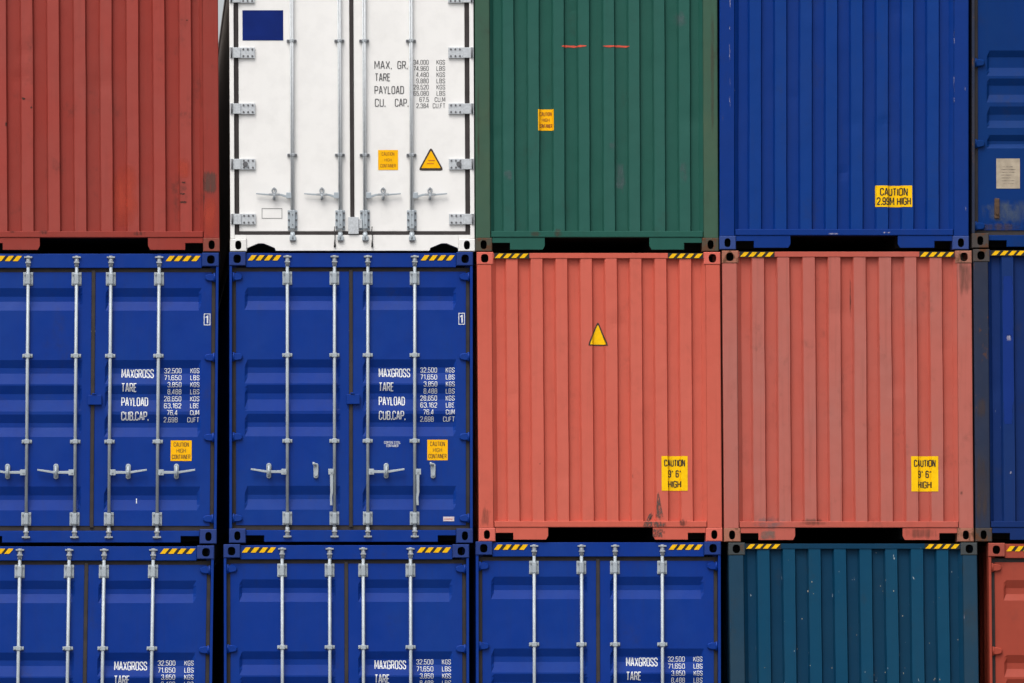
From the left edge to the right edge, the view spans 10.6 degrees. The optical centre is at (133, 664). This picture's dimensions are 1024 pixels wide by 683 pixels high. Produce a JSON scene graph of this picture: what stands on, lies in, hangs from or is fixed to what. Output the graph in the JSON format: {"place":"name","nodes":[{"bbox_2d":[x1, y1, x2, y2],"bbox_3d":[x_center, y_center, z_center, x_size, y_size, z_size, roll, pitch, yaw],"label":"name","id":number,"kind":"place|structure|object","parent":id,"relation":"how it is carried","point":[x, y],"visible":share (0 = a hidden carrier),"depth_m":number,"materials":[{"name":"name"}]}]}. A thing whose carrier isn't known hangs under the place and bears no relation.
{"place":"outdoors","nodes":[
{"label":"outdoors","id":0,"kind":"place"},
{"bbox_2d":[0,546,213,682],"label":"shipping container","id":1,"kind":"object","parent":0,"point":[106,614],"visible":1,"depth_m":55.06,"materials":[{"name":"blue metal"}]},
{"bbox_2d":[0,565,83,682],"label":"door","id":2,"kind":"structure","parent":1,"relation":"in","point":[43,622],"depth_m":55.06,"materials":[{"name":"blue metal"}]},
{"bbox_2d":[0,253,218,545],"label":"shipping container","id":3,"kind":"object","parent":1,"relation":"on","point":[108,394],"visible":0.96,"depth_m":55.06,"materials":[{"name":"blue metal"}]},
{"bbox_2d":[0,272,91,525],"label":"door","id":4,"kind":"structure","parent":3,"relation":"in","point":[52,294],"depth_m":55.06,"materials":[{"name":"blue metal"}]},
{"bbox_2d":[0,0,219,253],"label":"shipping container","id":5,"kind":"object","parent":3,"relation":"on","point":[109,126],"visible":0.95,"depth_m":55.02,"materials":[{"name":"red metal"}]},
{"bbox_2d":[88,272,215,525],"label":"door","id":6,"kind":"structure","parent":3,"relation":"in","point":[185,297],"depth_m":55.06,"materials":[{"name":"blue metal"}]},
{"bbox_2d":[87,565,210,682],"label":"door","id":7,"kind":"structure","parent":1,"relation":"in","point":[179,590],"depth_m":55.06,"materials":[{"name":"blue metal"}]},
{"bbox_2d":[218,0,238,92],"label":"sky","id":8,"kind":"structure","parent":0,"point":[220,2],"materials":[{"name":"white"}]},
{"bbox_2d":[212,544,468,682],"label":"shipping container","id":9,"kind":"object","parent":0,"point":[340,613],"visible":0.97,"depth_m":55.06,"materials":[{"name":"blue metal"}]},
{"bbox_2d":[226,564,343,682],"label":"door","id":10,"kind":"structure","parent":9,"relation":"in","point":[255,589],"depth_m":55.06,"materials":[{"name":"blue metal"}]},
{"bbox_2d":[214,252,472,558],"bbox_3d":[2.171,-2.675,61.083,2.437,2.910,12.214,0,0,0],"label":"shipping container","id":11,"kind":"object","parent":9,"relation":"on","point":[345,401],"visible":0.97,"depth_m":55.06,"materials":[{"name":"metal"}]},
{"bbox_2d":[232,272,348,524],"bbox_3d":[1.560,-2.669,55.073,1.183,2.538,0.095,0,0,0],"label":"door","id":12,"kind":"structure","parent":11,"relation":"in","point":[260,296],"depth_m":55.06,"materials":[{"name":"blue metal"}]},
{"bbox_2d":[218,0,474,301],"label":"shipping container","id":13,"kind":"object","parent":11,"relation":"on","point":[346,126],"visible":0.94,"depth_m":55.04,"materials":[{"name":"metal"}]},
{"bbox_2d":[229,0,349,230],"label":"door","id":14,"kind":"structure","parent":13,"relation":"in","point":[262,51],"depth_m":55.04,"materials":[{"name":"metal"}]},
{"bbox_2d":[348,0,473,233],"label":"door","id":15,"kind":"structure","parent":13,"relation":"in","point":[440,108],"depth_m":55.04,"materials":[{"name":"metal"}]},
{"bbox_2d":[346,272,469,524],"bbox_3d":[2.750,-2.669,55.066,1.247,2.538,0.108,0,0,0],"label":"door","id":16,"kind":"structure","parent":11,"relation":"in","point":[440,296],"depth_m":55.06,"materials":[{"name":"blue metal"}]},
{"bbox_2d":[348,564,465,682],"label":"door","id":17,"kind":"structure","parent":9,"relation":"in","point":[436,588],"depth_m":55.06,"materials":[{"name":"blue metal"}]},
{"bbox_2d":[469,542,720,682],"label":"shipping container","id":18,"kind":"object","parent":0,"point":[594,612],"visible":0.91,"depth_m":55.06,"materials":[{"name":"metal"}]},
{"bbox_2d":[479,561,595,682],"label":"door","id":19,"kind":"structure","parent":18,"relation":"in","point":[507,586],"depth_m":55.06,"materials":[{"name":"blue metal"}]},
{"bbox_2d":[465,252,721,545],"bbox_3d":[4.656,-2.683,61.093,2.457,2.893,12.195,0,0,0],"label":"shipping container","id":20,"kind":"object","parent":18,"relation":"on","point":[596,397],"visible":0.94,"depth_m":55.01,"materials":[{"name":"red metal"}]},
{"bbox_2d":[473,0,718,258],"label":"shipping container","id":21,"kind":"object","parent":20,"relation":"on","point":[595,126],"visible":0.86,"depth_m":55.02,"materials":[{"name":"green metal"}]},
{"bbox_2d":[598,561,717,682],"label":"door","id":22,"kind":"structure","parent":18,"relation":"in","point":[688,585],"depth_m":55.06,"materials":[{"name":"blue metal"}]},
{"bbox_2d":[721,543,978,682],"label":"shipping container","id":23,"kind":"object","parent":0,"point":[849,613],"visible":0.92,"depth_m":55.01,"materials":[{"name":"teal metal"}]},
{"bbox_2d":[720,251,973,545],"bbox_3d":[7.140,-2.688,61.093,2.520,2.911,12.195,0,0,0],"label":"shipping container","id":24,"kind":"object","parent":23,"relation":"on","point":[846,401],"visible":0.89,"depth_m":55.01,"materials":[{"name":"red metal"}]},
{"bbox_2d":[717,0,968,251],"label":"shipping container","id":25,"kind":"object","parent":24,"relation":"on","point":[843,125],"visible":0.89,"depth_m":55.02,"materials":[{"name":"blue metal"}]},
{"bbox_2d":[977,543,1023,682],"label":"shipping container","id":26,"kind":"object","parent":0,"point":[1000,578],"visible":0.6,"depth_m":55.06,"materials":[{"name":"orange metal"}]},
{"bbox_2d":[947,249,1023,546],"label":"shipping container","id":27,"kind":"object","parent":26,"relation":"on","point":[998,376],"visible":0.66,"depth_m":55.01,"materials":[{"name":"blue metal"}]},
{"bbox_2d":[967,0,1023,250],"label":"shipping container","id":28,"kind":"object","parent":27,"relation":"on","point":[996,124],"visible":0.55,"depth_m":55.06,"materials":[{"name":"metal"}]},
{"bbox_2d":[975,0,1023,230],"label":"door","id":29,"kind":"structure","parent":28,"relation":"in","point":[1000,61],"depth_m":55.06,"materials":[{"name":"blue metal"}]},
{"bbox_2d":[991,562,1023,682],"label":"door","id":30,"kind":"structure","parent":26,"relation":"in","point":[1008,650],"depth_m":55.06,"materials":[{"name":"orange metal"}]}
]}

